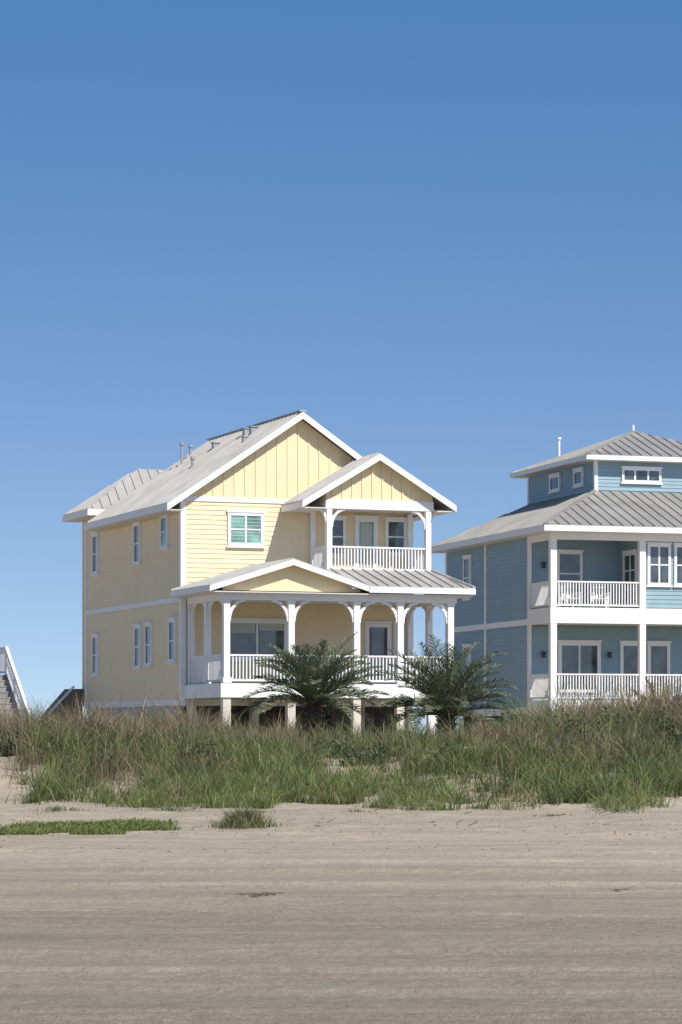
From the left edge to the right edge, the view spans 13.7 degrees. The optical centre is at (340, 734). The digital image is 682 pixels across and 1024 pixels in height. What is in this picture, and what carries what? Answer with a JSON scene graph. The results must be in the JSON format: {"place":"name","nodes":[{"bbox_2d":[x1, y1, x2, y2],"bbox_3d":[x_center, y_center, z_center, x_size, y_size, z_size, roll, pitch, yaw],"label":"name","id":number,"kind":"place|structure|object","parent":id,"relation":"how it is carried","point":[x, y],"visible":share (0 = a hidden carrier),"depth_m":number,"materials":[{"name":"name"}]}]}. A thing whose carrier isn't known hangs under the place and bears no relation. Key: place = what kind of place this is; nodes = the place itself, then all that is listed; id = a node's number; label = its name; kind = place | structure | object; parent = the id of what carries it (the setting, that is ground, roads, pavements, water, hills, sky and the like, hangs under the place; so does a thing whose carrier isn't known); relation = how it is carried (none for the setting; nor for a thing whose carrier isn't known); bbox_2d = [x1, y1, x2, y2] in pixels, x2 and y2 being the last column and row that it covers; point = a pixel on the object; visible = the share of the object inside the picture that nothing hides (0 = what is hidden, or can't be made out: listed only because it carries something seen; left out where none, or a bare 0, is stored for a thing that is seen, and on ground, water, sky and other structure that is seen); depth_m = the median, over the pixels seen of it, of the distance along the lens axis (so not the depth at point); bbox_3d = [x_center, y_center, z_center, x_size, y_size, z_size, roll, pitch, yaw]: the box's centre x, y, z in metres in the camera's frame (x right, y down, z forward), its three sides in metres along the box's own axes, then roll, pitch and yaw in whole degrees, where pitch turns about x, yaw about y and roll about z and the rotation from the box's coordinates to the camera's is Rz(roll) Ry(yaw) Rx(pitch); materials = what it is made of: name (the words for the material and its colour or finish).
{"place":"outdoors","nodes":[
{"label":"outdoors","id":0,"kind":"place"},
{"bbox_2d":[0,743,681,1023],"bbox_3d":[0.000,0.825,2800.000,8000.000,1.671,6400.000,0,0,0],"label":"sand beach ground","id":1,"kind":"structure","parent":0,"point":[403,928],"depth_m":24.84,"materials":[{"name":"beige sand"}]},
{"bbox_2d":[0,646,29,726],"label":"wooden staircase","id":2,"kind":"structure","parent":1,"relation":"on","point":[10,683],"depth_m":98.84,"materials":[{"name":"white wood"}]},
{"bbox_2d":[3,805,95,814],"bbox_3d":[-5.592,1.440,55.127,2.132,0.216,2.211,0,0,42],"label":"beach grass tuft","id":3,"kind":"object","parent":1,"relation":"on","point":[55,808],"visible":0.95,"depth_m":54.92,"materials":[{"name":"green plant"}]},
{"bbox_2d":[42,689,81,725],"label":"wooden staircase","id":4,"kind":"structure","parent":1,"relation":"on","point":[70,698],"depth_m":111.63,"materials":[{"name":"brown wood"}]},
{"bbox_2d":[0,816,180,834],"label":"beach vine patch","id":5,"kind":"object","parent":1,"relation":"on","point":[107,826],"visible":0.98,"depth_m":46.83,"materials":[{"name":"green plant"}]},
{"bbox_2d":[137,802,214,811],"bbox_3d":[-3.406,1.438,56.509,1.790,0.229,3.158,0,0,0],"label":"beach grass tuft","id":6,"kind":"object","parent":1,"relation":"on","point":[169,808],"visible":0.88,"depth_m":56.41,"materials":[{"name":"green plant"}]},
{"bbox_2d":[192,804,293,829],"bbox_3d":[-1.737,1.358,48.245,1.745,0.467,2.686,0,0,-21],"label":"beach grass tuft","id":7,"kind":"object","parent":1,"relation":"on","point":[248,819],"visible":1,"depth_m":47.76,"materials":[{"name":"green plant"}]},
{"bbox_2d":[203,808,287,815],"bbox_3d":[-1.944,1.465,54.277,2.152,0.167,3.284,0,0,0],"label":"beach grass tuft","id":8,"kind":"object","parent":1,"relation":"on","point":[252,810],"visible":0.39,"depth_m":53.87,"materials":[{"name":"green plant"}]},
{"bbox_2d":[100,697,393,736],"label":"understorey","id":9,"kind":"object","parent":1,"relation":"on","point":[377,713],"visible":0.21,"depth_m":102.38,"materials":[{"name":"white wood"}]},
{"bbox_2d":[224,892,284,896],"bbox_3d":[-0.847,1.592,28.320,0.591,0.039,0.332,0,0,-15],"label":"seaweed clump","id":10,"kind":"object","parent":1,"relation":"on","point":[261,894],"visible":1,"depth_m":28.26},
{"bbox_2d":[90,697,453,734],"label":"piles","id":11,"kind":"object","parent":1,"relation":"on","point":[290,711],"visible":0.17,"depth_m":98.00,"materials":[{"name":"beige paint"}]},
{"bbox_2d":[83,420,353,706],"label":"wall body","id":12,"kind":"structure","parent":11,"relation":"on","point":[320,499],"depth_m":101.28,"materials":[{"name":"yellow paint"}]},
{"bbox_2d":[82,501,407,702],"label":"lap siding","id":13,"kind":"object","parent":12,"relation":"attached to","point":[119,579],"visible":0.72,"depth_m":102.12,"materials":[{"name":"yellow paint"}]},
{"bbox_2d":[91,510,406,683],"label":"window frames","id":14,"kind":"structure","parent":13,"relation":"attached to","point":[374,520],"depth_m":102.42,"materials":[{"name":"white wood"}]},
{"bbox_2d":[93,520,402,679],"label":"window panes","id":15,"kind":"object","parent":14,"relation":"in","point":[242,643],"visible":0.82,"depth_m":102.08,"materials":[{"name":"grey glass"}]},
{"bbox_2d":[162,515,372,567],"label":"shuttered panes","id":16,"kind":"object","parent":14,"relation":"attached to","point":[249,535],"visible":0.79,"depth_m":100.88,"materials":[{"name":"teal glass"}]},
{"bbox_2d":[231,518,384,678],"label":"blinds","id":17,"kind":"object","parent":14,"relation":"attached to","point":[365,535],"visible":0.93,"depth_m":101.27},
{"bbox_2d":[47,412,475,735],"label":"trim","id":18,"kind":"structure","parent":12,"relation":"attached to","point":[243,689],"depth_m":99.95,"materials":[{"name":"white paint"}]},
{"bbox_2d":[64,419,473,598],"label":"soffit","id":19,"kind":"structure","parent":18,"relation":"attached to","point":[438,505],"depth_m":101.33,"materials":[{"name":"paint"}]},
{"bbox_2d":[65,410,475,590],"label":"metal roof","id":20,"kind":"structure","parent":19,"relation":"on","point":[138,489],"depth_m":102.14,"materials":[{"name":"grey metal"}]},
{"bbox_2d":[180,426,258,466],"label":"roof vents","id":21,"kind":"object","parent":20,"relation":"on","point":[249,430],"visible":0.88,"depth_m":105.33,"materials":[{"name":"metal"}]},
{"bbox_2d":[189,420,432,592],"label":"board and batten","id":22,"kind":"object","parent":19,"relation":"attached to","point":[300,456],"visible":0.86,"depth_m":100.93,"materials":[{"name":"yellow paint"}]},
{"bbox_2d":[200,707,349,735],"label":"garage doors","id":23,"kind":"structure","parent":1,"relation":"on","point":[263,716],"depth_m":101.38,"materials":[{"name":"brown wood"}]},
{"bbox_2d":[235,631,388,735],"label":"palm tree","id":24,"kind":"object","parent":1,"relation":"on","point":[311,674],"visible":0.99,"depth_m":83.59,"materials":[{"name":"green plant"}]},
{"bbox_2d":[0,806,678,1005],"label":"beach litter","id":25,"kind":"object","parent":1,"relation":"on","point":[373,833],"visible":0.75,"depth_m":46.18,"materials":[{"name":"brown wood"}]},
{"bbox_2d":[0,665,681,806],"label":"dune grass","id":26,"kind":"structure","parent":1,"relation":"on","point":[284,735],"depth_m":68.14,"materials":[{"name":"green plant"}]},
{"bbox_2d":[0,693,681,790],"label":"sea oats","id":27,"kind":"object","parent":1,"relation":"on","point":[114,773],"visible":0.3,"depth_m":66.50,"materials":[{"name":"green plant"}]},
{"bbox_2d":[0,704,681,774],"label":"dune shrubs","id":28,"kind":"object","parent":1,"relation":"on","point":[360,753],"visible":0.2,"depth_m":69.34,"materials":[{"name":"green plant"}]},
{"bbox_2d":[21,723,681,810],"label":"dune toe grass","id":29,"kind":"structure","parent":1,"relation":"on","point":[412,793],"depth_m":61.99,"materials":[{"name":"green plant"}]},
{"bbox_2d":[332,809,376,813],"bbox_3d":[0.228,1.467,54.859,1.051,0.118,2.018,0,0,16],"label":"beach grass tuft","id":30,"kind":"object","parent":1,"relation":"on","point":[355,810],"visible":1,"depth_m":54.94,"materials":[{"name":"green plant"}]},
{"bbox_2d":[377,802,446,814],"bbox_3d":[1.395,1.426,56.037,1.821,0.222,3.462,0,0,16],"label":"beach grass tuft","id":31,"kind":"object","parent":1,"relation":"on","point":[410,808],"visible":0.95,"depth_m":55.94,"materials":[{"name":"green plant"}]},
{"bbox_2d":[374,634,517,737],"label":"palm tree","id":32,"kind":"object","parent":1,"relation":"on","point":[445,691],"visible":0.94,"depth_m":83.45,"materials":[{"name":"green plant"}]},
{"bbox_2d":[286,810,615,825],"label":"driftwood twigs","id":33,"kind":"object","parent":1,"relation":"on","point":[477,821],"visible":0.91,"depth_m":49.86,"materials":[{"name":"brown wood"}]},
{"bbox_2d":[472,714,514,729],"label":"piles","id":34,"kind":"object","parent":1,"relation":"on","point":[479,722],"visible":0.03,"depth_m":120.42,"materials":[{"name":"beige paint"}]},
{"bbox_2d":[516,490,681,714],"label":"wall body","id":35,"kind":"structure","parent":34,"relation":"on","point":[618,573],"depth_m":115.99,"materials":[{"name":"wood"}]},
{"bbox_2d":[431,430,681,546],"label":"metal roof","id":36,"kind":"structure","parent":35,"relation":"on","point":[593,507],"depth_m":116.47,"materials":[{"name":"grey metal"}]},
{"bbox_2d":[557,425,633,455],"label":"vent pipes","id":37,"kind":"object","parent":36,"relation":"on","point":[558,438],"visible":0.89,"depth_m":123.28,"materials":[{"name":"white paint"}]},
{"bbox_2d":[431,455,681,716],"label":"trim","id":38,"kind":"structure","parent":35,"relation":"attached to","point":[601,615],"depth_m":113.26,"materials":[{"name":"white paint"}]},
{"bbox_2d":[431,459,681,626],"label":"soffit","id":39,"kind":"structure","parent":38,"relation":"on","point":[529,534],"depth_m":115.79,"materials":[{"name":"paint"}]},
{"bbox_2d":[530,581,681,698],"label":"railings","id":40,"kind":"object","parent":38,"relation":"attached to","point":[540,594],"visible":0.82,"depth_m":112.73,"materials":[{"name":"white paint"}]},
{"bbox_2d":[447,461,681,708],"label":"lap siding","id":41,"kind":"object","parent":35,"relation":"attached to","point":[506,580],"visible":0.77,"depth_m":116.20,"materials":[{"name":"blue paint"}]},
{"bbox_2d":[462,466,681,699],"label":"window frames","id":42,"kind":"structure","parent":41,"relation":"attached to","point":[597,643],"depth_m":115.06,"materials":[{"name":"white wood"}]},
{"bbox_2d":[465,470,681,696],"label":"window panes","id":43,"kind":"object","parent":42,"relation":"in","point":[569,563],"visible":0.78,"depth_m":114.96,"materials":[{"name":"grey glass"}]},
{"bbox_2d":[541,562,612,657],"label":"wall lanterns","id":44,"kind":"object","parent":41,"relation":"attached to","point":[544,652],"depth_m":114.32,"materials":[{"name":"black metal"}]},
{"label":"porch floors","id":45,"kind":"structure","parent":35,"relation":"attached to","visible":0},
{"bbox_2d":[557,582,580,606],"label":"porch chair","id":46,"kind":"object","parent":45,"relation":"on","point":[566,594],"visible":0.63,"depth_m":113.71,"materials":[{"name":"white paint"}]},
{"bbox_2d":[549,539,645,699],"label":"porch posts","id":47,"kind":"object","parent":45,"relation":"on","point":[553,603],"visible":0.86,"depth_m":112.01,"materials":[{"name":"white paint"}]},
{"bbox_2d":[589,583,609,607],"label":"porch chair","id":48,"kind":"object","parent":45,"relation":"on","point":[597,596],"visible":0.5,"depth_m":114.05,"materials":[{"name":"white paint"}]},
{"bbox_2d":[463,715,525,729],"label":"understorey","id":49,"kind":"object","parent":1,"relation":"on","point":[496,718],"visible":0.11,"depth_m":120.37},
{"bbox_2d":[464,697,527,733],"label":"hedge shrubs","id":50,"kind":"object","parent":1,"relation":"on","point":[507,714],"visible":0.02,"depth_m":105.00,"materials":[{"name":"green plant"}]},
{"bbox_2d":[523,813,574,816],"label":"beach grass tuft","id":51,"kind":"object","parent":1,"relation":"on","point":[548,814],"visible":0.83,"depth_m":52.96,"materials":[{"name":"green plant"}]},
{"bbox_2d":[569,804,657,814],"bbox_3d":[5.353,1.441,55.377,1.738,0.210,2.685,0,0,0],"label":"beach grass tuft","id":52,"kind":"object","parent":1,"relation":"on","point":[617,809],"visible":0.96,"depth_m":55.43,"materials":[{"name":"green plant"}]},
{"bbox_2d":[627,677,681,707],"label":"palm tree","id":53,"kind":"object","parent":1,"relation":"on","point":[666,689],"visible":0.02,"depth_m":88.11,"materials":[{"name":"green plant"}]},
{"bbox_2d":[0,0,681,732],"label":"sky","id":54,"kind":"structure","parent":0,"point":[446,235],"materials":[{"name":"blue"}]},
{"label":"porch floor","id":55,"kind":"structure","parent":0,"visible":0},
{"bbox_2d":[191,546,445,683],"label":"railings","id":56,"kind":"object","parent":55,"relation":"on","point":[215,661],"visible":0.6,"depth_m":99.56,"materials":[{"name":"white paint"}]},
{"bbox_2d":[188,508,454,684],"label":"porch posts","id":57,"kind":"object","parent":55,"relation":"on","point":[226,678],"visible":0.74,"depth_m":99.16,"materials":[{"name":"white paint"}]}
]}

